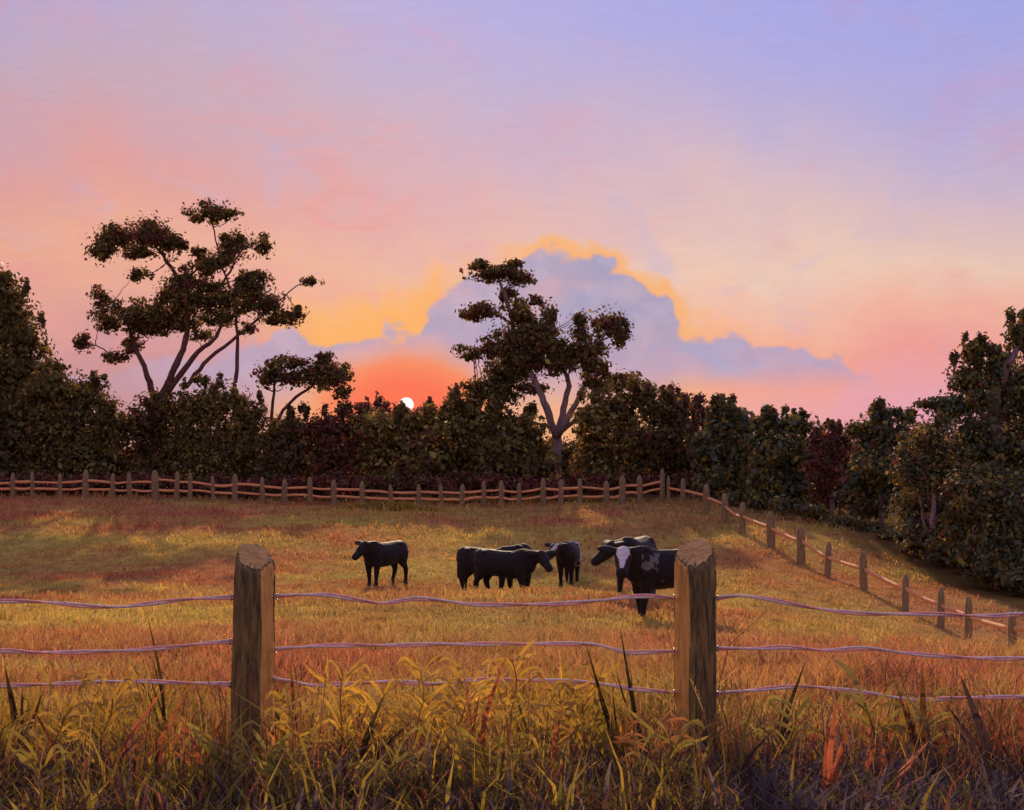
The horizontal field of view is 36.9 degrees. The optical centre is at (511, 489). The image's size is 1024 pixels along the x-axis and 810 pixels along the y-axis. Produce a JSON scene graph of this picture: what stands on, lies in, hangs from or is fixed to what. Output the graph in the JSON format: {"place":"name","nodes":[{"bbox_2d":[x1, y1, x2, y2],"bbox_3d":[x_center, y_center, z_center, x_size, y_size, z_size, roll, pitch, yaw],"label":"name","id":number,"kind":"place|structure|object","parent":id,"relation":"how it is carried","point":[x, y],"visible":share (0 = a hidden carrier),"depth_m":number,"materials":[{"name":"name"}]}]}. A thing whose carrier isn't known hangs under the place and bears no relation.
{"place":"outdoors","nodes":[
{"label":"outdoors","id":0,"kind":"place"},
{"bbox_2d":[0,491,1023,759],"bbox_3d":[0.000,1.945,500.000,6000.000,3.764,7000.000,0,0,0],"label":"ground","id":1,"kind":"structure","parent":0,"point":[918,565],"depth_m":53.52,"materials":[{"name":"brown plant"}]},
{"bbox_2d":[0,393,44,493],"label":"bush","id":2,"kind":"object","parent":1,"relation":"on","point":[6,436],"visible":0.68,"depth_m":77.91,"materials":[{"name":"green plant"}]},
{"bbox_2d":[5,667,41,752],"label":"broad grass blade","id":3,"kind":"object","parent":1,"relation":"on","point":[13,708],"visible":0.41,"depth_m":8.99,"materials":[{"name":"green plant"}]},
{"bbox_2d":[12,705,59,766],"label":"broad grass blade","id":4,"kind":"object","parent":1,"relation":"on","point":[45,732],"visible":0.34,"depth_m":8.39,"materials":[{"name":"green plant"}]},
{"bbox_2d":[0,262,74,415],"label":"broad tree","id":5,"kind":"object","parent":1,"relation":"on","point":[20,343],"visible":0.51,"depth_m":82.37,"materials":[{"name":"green plant"}]},
{"bbox_2d":[4,729,81,793],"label":"weed","id":6,"kind":"object","parent":1,"relation":"on","point":[25,757],"visible":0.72,"depth_m":7.81,"materials":[{"name":"green plant"}]},
{"bbox_2d":[5,667,108,753],"bbox_3d":[-2.592,1.331,8.733,0.602,0.640,0.283,0,0,0],"label":"weed","id":7,"kind":"object","parent":1,"relation":"on","point":[49,682],"visible":0.68,"depth_m":8.69,"materials":[{"name":"yellow plant"}]},
{"bbox_2d":[0,358,133,494],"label":"bush","id":8,"kind":"object","parent":1,"relation":"on","point":[71,443],"visible":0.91,"depth_m":78.38,"materials":[{"name":"green plant"}]},
{"bbox_2d":[52,670,147,750],"bbox_3d":[-2.370,1.343,8.840,0.511,0.614,0.254,0,0,0],"label":"weed","id":9,"kind":"object","parent":1,"relation":"on","point":[122,694],"visible":0.79,"depth_m":8.81,"materials":[{"name":"yellow plant"}]},
{"bbox_2d":[115,689,176,767],"bbox_3d":[-1.971,1.344,8.101,0.417,0.599,0.129,0,0,26],"label":"broad grass blade","id":10,"kind":"object","parent":1,"relation":"on","point":[133,731],"visible":0.46,"depth_m":8.11,"materials":[{"name":"brown plant"}]},
{"bbox_2d":[89,380,205,494],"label":"bush","id":11,"kind":"object","parent":1,"relation":"on","point":[147,429],"visible":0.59,"depth_m":79.32,"materials":[{"name":"green plant"}]},
{"bbox_2d":[133,619,165,739],"bbox_3d":[-2.188,1.205,9.316,0.227,0.868,0.103,0,0,-30],"label":"broad grass blade","id":12,"kind":"object","parent":1,"relation":"on","point":[162,709],"visible":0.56,"depth_m":9.35,"materials":[{"name":"green plant"}]},
{"bbox_2d":[129,698,187,776],"bbox_3d":[-1.867,1.371,8.179,0.352,0.540,0.082,0,0,12],"label":"broad grass blade","id":13,"kind":"object","parent":1,"relation":"on","point":[161,737],"visible":0.41,"depth_m":8.18,"materials":[{"name":"red plant"}]},
{"bbox_2d":[166,712,201,780],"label":"broad grass blade","id":14,"kind":"object","parent":1,"relation":"on","point":[197,751],"visible":0.35,"depth_m":8.04,"materials":[{"name":"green plant"}]},
{"bbox_2d":[72,197,324,494],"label":"tall tree","id":15,"kind":"object","parent":1,"relation":"on","point":[180,297],"visible":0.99,"depth_m":83.70,"materials":[{"name":"green plant"}]},
{"bbox_2d":[155,371,272,496],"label":"bush","id":16,"kind":"object","parent":1,"relation":"on","point":[219,452],"visible":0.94,"depth_m":78.30,"materials":[{"name":"green plant"}]},
{"bbox_2d":[195,714,235,761],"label":"broad grass blade","id":17,"kind":"object","parent":1,"relation":"on","point":[205,752],"visible":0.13,"depth_m":8.38,"materials":[{"name":"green plant"}]},
{"bbox_2d":[179,714,259,775],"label":"weed","id":18,"kind":"object","parent":1,"relation":"on","point":[202,736],"visible":0.56,"depth_m":8.12,"materials":[{"name":"green plant"}]},
{"bbox_2d":[222,719,297,780],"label":"weed","id":19,"kind":"object","parent":1,"relation":"on","point":[262,743],"visible":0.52,"depth_m":7.96,"materials":[{"name":"green plant"}]},
{"bbox_2d":[250,663,298,753],"bbox_3d":[-1.300,1.305,8.661,0.316,0.676,0.142,0,0,-35],"label":"broad grass blade","id":20,"kind":"object","parent":1,"relation":"on","point":[292,697],"visible":0.28,"depth_m":8.68,"materials":[{"name":"green plant"}]},
{"bbox_2d":[238,400,328,498],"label":"bush","id":21,"kind":"object","parent":1,"relation":"on","point":[287,448],"visible":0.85,"depth_m":77.75,"materials":[{"name":"green plant"}]},
{"bbox_2d":[243,728,335,782],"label":"weed","id":22,"kind":"object","parent":1,"relation":"on","point":[267,768],"visible":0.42,"depth_m":7.89,"materials":[{"name":"green plant"}]},
{"bbox_2d":[259,691,342,759],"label":"weed","id":23,"kind":"object","parent":1,"relation":"on","point":[282,702],"visible":0.72,"depth_m":8.49,"materials":[{"name":"yellow plant"}]},
{"bbox_2d":[249,350,355,496],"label":"tree","id":24,"kind":"object","parent":1,"relation":"on","point":[333,375],"visible":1,"depth_m":82.39,"materials":[{"name":"green plant"}]},
{"bbox_2d":[0,469,664,507],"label":"rail fence","id":25,"kind":"object","parent":1,"relation":"on","point":[310,488],"visible":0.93,"depth_m":71.94,"materials":[{"name":"red wood"}]},
{"bbox_2d":[297,396,376,498],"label":"bush","id":26,"kind":"object","parent":1,"relation":"on","point":[338,450],"visible":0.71,"depth_m":77.92,"materials":[{"name":"red plant"}]},
{"bbox_2d":[303,655,383,747],"bbox_3d":[-0.947,1.290,8.584,0.442,0.719,0.177,0,0,6],"label":"weed","id":27,"kind":"object","parent":1,"relation":"on","point":[352,698],"visible":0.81,"depth_m":8.57,"materials":[{"name":"yellow plant"}]},
{"bbox_2d":[0,468,703,499],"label":"undergrowth","id":28,"kind":"object","parent":1,"relation":"on","point":[453,483],"visible":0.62,"depth_m":75.27,"materials":[{"name":"green plant"}]},
{"bbox_2d":[325,676,414,750],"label":"weed","id":29,"kind":"object","parent":1,"relation":"on","point":[357,691],"visible":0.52,"depth_m":8.75,"materials":[{"name":"yellow plant"}]},
{"bbox_2d":[352,540,408,585],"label":"cow","id":30,"kind":"object","parent":1,"relation":"on","point":[376,555],"visible":0.99,"depth_m":45.63},
{"bbox_2d":[359,697,414,766],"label":"broad grass blade","id":31,"kind":"object","parent":1,"relation":"on","point":[366,739],"visible":0.38,"depth_m":8.22,"materials":[{"name":"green plant"}]},
{"bbox_2d":[347,725,427,796],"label":"weed","id":32,"kind":"object","parent":1,"relation":"on","point":[399,761],"visible":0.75,"depth_m":7.74,"materials":[{"name":"green plant"}]},
{"bbox_2d":[299,499,484,511],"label":"weed clump","id":33,"kind":"object","parent":1,"relation":"on","point":[394,506],"visible":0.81,"depth_m":69.69,"materials":[{"name":"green plant"}]},
{"bbox_2d":[352,391,442,496],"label":"bush","id":34,"kind":"object","parent":1,"relation":"on","point":[378,402],"visible":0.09,"depth_m":80.79,"materials":[{"name":"green plant"}]},
{"bbox_2d":[348,400,454,500],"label":"bush","id":35,"kind":"object","parent":1,"relation":"on","point":[396,433],"visible":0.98,"depth_m":76.34,"materials":[{"name":"green plant"}]},
{"bbox_2d":[380,655,457,746],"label":"weed","id":36,"kind":"object","parent":1,"relation":"on","point":[413,663],"visible":0.85,"depth_m":8.68,"materials":[{"name":"yellow plant"}]},
{"bbox_2d":[397,665,501,751],"bbox_3d":[-0.359,1.319,8.663,0.609,0.665,0.171,0,0,0],"label":"weed","id":37,"kind":"object","parent":1,"relation":"on","point":[476,692],"visible":0.74,"depth_m":8.68,"materials":[{"name":"yellow plant"}]},
{"bbox_2d":[419,382,494,497],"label":"bush","id":38,"kind":"object","parent":1,"relation":"on","point":[453,403],"visible":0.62,"depth_m":77.13,"materials":[{"name":"green plant"}]},
{"bbox_2d":[435,657,517,737],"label":"weed","id":39,"kind":"object","parent":1,"relation":"on","point":[488,680],"visible":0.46,"depth_m":8.79,"materials":[{"name":"yellow plant"}]},
{"bbox_2d":[434,726,537,786],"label":"weed","id":40,"kind":"object","parent":1,"relation":"on","point":[467,734],"visible":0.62,"depth_m":7.89,"materials":[{"name":"green plant"}]},
{"bbox_2d":[467,655,506,758],"bbox_3d":[-0.155,1.281,8.573,0.233,0.721,0.115,0,0,38],"label":"broad grass blade","id":41,"kind":"object","parent":1,"relation":"on","point":[486,711],"visible":0.41,"depth_m":8.60,"materials":[{"name":"green plant"}]},
{"bbox_2d":[456,543,532,590],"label":"cow","id":42,"kind":"object","parent":1,"relation":"on","point":[465,564],"visible":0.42,"depth_m":43.66},
{"bbox_2d":[468,638,545,749],"bbox_3d":[-0.025,1.260,8.937,0.456,0.781,0.256,0,0,0],"label":"weed","id":43,"kind":"object","parent":1,"relation":"on","point":[523,659],"visible":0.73,"depth_m":8.94,"materials":[{"name":"yellow plant"}]},
{"bbox_2d":[449,394,567,495],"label":"bush","id":44,"kind":"object","parent":1,"relation":"on","point":[516,447],"visible":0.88,"depth_m":76.48,"materials":[{"name":"green plant"}]},
{"bbox_2d":[0,604,1023,809],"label":"tall grass","id":45,"kind":"structure","parent":1,"relation":"on","point":[148,765],"depth_m":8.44,"materials":[{"name":"plant"}]},
{"bbox_2d":[0,538,1023,754],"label":"wire fence","id":46,"kind":"object","parent":1,"relation":"on","point":[694,597],"visible":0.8,"depth_m":9.08,"materials":[{"name":"brown wood"}]},
{"bbox_2d":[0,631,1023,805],"bbox_3d":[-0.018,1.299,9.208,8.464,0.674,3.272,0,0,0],"label":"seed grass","id":47,"kind":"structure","parent":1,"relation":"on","point":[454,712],"depth_m":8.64,"materials":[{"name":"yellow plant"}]},
{"bbox_2d":[18,430,1007,494],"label":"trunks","id":48,"kind":"object","parent":1,"relation":"on","point":[565,453],"visible":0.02,"depth_m":91.36,"materials":[{"name":"brown plant"}]},
{"bbox_2d":[473,548,556,589],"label":"cow","id":49,"kind":"object","parent":1,"relation":"on","point":[519,565],"visible":0.94,"depth_m":41.48},
{"bbox_2d":[512,697,546,744],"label":"broad grass blade","id":50,"kind":"object","parent":1,"relation":"on","point":[523,719],"visible":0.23,"depth_m":9.13,"materials":[{"name":"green plant"}]},
{"bbox_2d":[450,257,653,495],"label":"forked tree","id":51,"kind":"object","parent":1,"relation":"on","point":[525,347],"visible":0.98,"depth_m":80.57,"materials":[{"name":"green plant"}]},
{"bbox_2d":[507,664,609,752],"bbox_3d":[0.268,1.330,8.810,0.599,0.642,0.221,0,0,0],"label":"weed","id":52,"kind":"object","parent":1,"relation":"on","point":[570,703],"visible":0.73,"depth_m":8.83,"materials":[{"name":"yellow plant"}]},
{"bbox_2d":[544,541,581,585],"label":"cow","id":53,"kind":"object","parent":1,"relation":"on","point":[568,555],"visible":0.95,"depth_m":45.90},
{"bbox_2d":[552,704,589,764],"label":"broad grass blade","id":54,"kind":"object","parent":1,"relation":"on","point":[554,741],"visible":0.29,"depth_m":8.52,"materials":[{"name":"brown plant"}]},
{"bbox_2d":[544,666,633,755],"bbox_3d":[0.436,1.325,8.731,0.519,0.652,0.159,0,0,8],"label":"weed","id":55,"kind":"object","parent":1,"relation":"on","point":[568,713],"visible":0.67,"depth_m":8.74,"materials":[{"name":"yellow plant"}]},
{"bbox_2d":[581,691,609,761],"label":"broad grass blade","id":56,"kind":"object","parent":1,"relation":"on","point":[600,728],"visible":0.52,"depth_m":8.49,"materials":[{"name":"green plant"}]},
{"bbox_2d":[586,646,624,755],"bbox_3d":[0.558,1.257,8.721,0.301,0.770,0.050,0,0,-30],"label":"broad grass blade","id":57,"kind":"object","parent":1,"relation":"on","point":[604,708],"visible":0.48,"depth_m":8.71,"materials":[{"name":"green plant"}]},
{"bbox_2d":[559,371,659,499],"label":"bush","id":58,"kind":"object","parent":1,"relation":"on","point":[601,447],"visible":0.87,"depth_m":77.42,"materials":[{"name":"green plant"}]},
{"bbox_2d":[591,536,657,593],"bbox_3d":[2.623,1.704,33.889,0.842,1.336,2.420,0,0,33],"label":"cow","id":59,"kind":"object","parent":1,"relation":"on","point":[598,558],"visible":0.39,"depth_m":33.34},
{"bbox_2d":[615,630,642,739],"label":"broad grass blade","id":60,"kind":"object","parent":1,"relation":"on","point":[632,698],"visible":0.48,"depth_m":9.10,"materials":[{"name":"green plant"}]},
{"bbox_2d":[604,712,692,771],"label":"weed","id":61,"kind":"object","parent":1,"relation":"on","point":[646,719],"visible":0.56,"depth_m":8.31,"materials":[{"name":"green plant"}]},
{"bbox_2d":[597,546,716,617],"bbox_3d":[2.754,1.742,28.868,2.537,1.394,0.872,0,0,-35],"label":"cow","id":62,"kind":"object","parent":1,"relation":"on","point":[644,569],"visible":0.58,"depth_m":28.55},
{"bbox_2d":[627,383,703,499],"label":"bush","id":63,"kind":"object","parent":1,"relation":"on","point":[666,446],"visible":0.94,"depth_m":76.38,"materials":[{"name":"green plant"}]},
{"bbox_2d":[624,708,708,781],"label":"weed","id":64,"kind":"object","parent":1,"relation":"on","point":[677,738],"visible":0.83,"depth_m":7.98,"materials":[{"name":"green plant"}]},
{"bbox_2d":[657,381,711,498],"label":"bush","id":65,"kind":"object","parent":1,"relation":"on","point":[698,400],"visible":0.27,"depth_m":80.57,"materials":[{"name":"green plant"}]},
{"bbox_2d":[684,392,764,499],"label":"bush","id":66,"kind":"object","parent":1,"relation":"on","point":[720,441],"visible":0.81,"depth_m":73.09,"materials":[{"name":"green plant"}]},
{"bbox_2d":[738,722,780,782],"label":"broad grass blade","id":67,"kind":"object","parent":1,"relation":"on","point":[754,751],"visible":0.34,"depth_m":7.87,"materials":[{"name":"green plant"}]},
{"bbox_2d":[733,403,825,509],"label":"bush","id":68,"kind":"object","parent":1,"relation":"on","point":[780,459],"visible":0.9,"depth_m":69.15,"materials":[{"name":"green plant"}]},
{"bbox_2d":[736,692,824,755],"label":"weed","id":69,"kind":"object","parent":1,"relation":"on","point":[759,730],"visible":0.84,"depth_m":8.33,"materials":[{"name":"yellow plant"}]},
{"bbox_2d":[774,661,805,749],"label":"broad grass blade","id":70,"kind":"object","parent":1,"relation":"on","point":[791,699],"visible":0.32,"depth_m":8.62,"materials":[{"name":"green plant"}]},
{"bbox_2d":[801,418,855,516],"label":"bush","id":71,"kind":"object","parent":1,"relation":"on","point":[831,446],"visible":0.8,"depth_m":66.62,"materials":[{"name":"red plant"}]},
{"bbox_2d":[821,700,849,794],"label":"broad grass blade","id":72,"kind":"object","parent":1,"relation":"on","point":[829,764],"visible":0.72,"depth_m":7.59,"materials":[{"name":"orange plant"}]},
{"bbox_2d":[667,475,1023,647],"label":"side fence","id":73,"kind":"object","parent":1,"relation":"on","point":[1012,628],"visible":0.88,"depth_m":47.01,"materials":[{"name":"red wood"}]},
{"bbox_2d":[711,488,1023,597],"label":"undergrowth","id":74,"kind":"object","parent":1,"relation":"on","point":[1004,575],"visible":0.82,"depth_m":56.83,"materials":[{"name":"green plant"}]},
{"bbox_2d":[832,396,919,524],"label":"bush","id":75,"kind":"object","parent":1,"relation":"on","point":[870,480],"visible":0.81,"depth_m":62.64,"materials":[{"name":"green plant"}]},
{"bbox_2d":[833,660,928,755],"bbox_3d":[2.085,1.314,8.713,0.537,0.674,0.214,0,0,0],"label":"weed","id":76,"kind":"object","parent":1,"relation":"on","point":[860,703],"visible":0.64,"depth_m":8.68,"materials":[{"name":"green plant"}]},
{"bbox_2d":[871,729,898,770],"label":"broad grass blade","id":77,"kind":"object","parent":1,"relation":"on","point":[887,742],"visible":0.18,"depth_m":8.24,"materials":[{"name":"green plant"}]},
{"bbox_2d":[863,732,917,782],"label":"broad grass blade","id":78,"kind":"object","parent":1,"relation":"on","point":[869,759],"visible":0.27,"depth_m":8.12,"materials":[{"name":"brown plant"}]},
{"bbox_2d":[880,740,929,795],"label":"broad grass blade","id":79,"kind":"object","parent":1,"relation":"on","point":[906,770],"visible":0.38,"depth_m":7.60,"materials":[{"name":"orange plant"}]},
{"bbox_2d":[899,666,950,760],"bbox_3d":[2.300,1.308,8.643,0.293,0.673,0.181,0,0,0],"label":"broad grass blade","id":80,"kind":"object","parent":1,"relation":"on","point":[911,727],"visible":0.52,"depth_m":8.61,"materials":[{"name":"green plant"}]},
{"bbox_2d":[890,687,961,761],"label":"weed","id":81,"kind":"object","parent":1,"relation":"on","point":[930,701],"visible":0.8,"depth_m":8.59,"materials":[{"name":"green plant"}]},
{"bbox_2d":[883,410,978,561],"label":"bush","id":82,"kind":"object","parent":1,"relation":"on","point":[926,471],"visible":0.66,"depth_m":53.16,"materials":[{"name":"green plant"}]},
{"bbox_2d":[910,306,1023,529],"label":"edge tree","id":83,"kind":"object","parent":1,"relation":"on","point":[997,405],"visible":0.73,"depth_m":54.55,"materials":[{"name":"green plant"}]},
{"bbox_2d":[948,676,1001,768],"bbox_3d":[2.568,1.334,8.398,0.363,0.628,0.148,0,0,-28],"label":"broad grass blade","id":84,"kind":"object","parent":1,"relation":"on","point":[983,733],"visible":0.56,"depth_m":8.43,"materials":[{"name":"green plant"}]},
{"bbox_2d":[931,453,1023,591],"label":"bush","id":85,"kind":"object","parent":1,"relation":"on","point":[977,501],"visible":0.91,"depth_m":48.59,"materials":[{"name":"green plant"}]},
{"bbox_2d":[986,704,1023,772],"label":"broad grass blade","id":86,"kind":"object","parent":1,"relation":"on","point":[1001,745],"visible":0.48,"depth_m":8.32,"materials":[{"name":"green plant"}]},
{"bbox_2d":[0,0,1023,453],"label":"sky","id":87,"kind":"structure","parent":0,"point":[810,205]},
{"bbox_2d":[399,397,413,409],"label":"setting sun","id":88,"kind":"object","parent":87,"relation":"in","point":[408,402],"visible":0.45,"depth_m":4983.26,"materials":[{"name":"white"}]}
]}

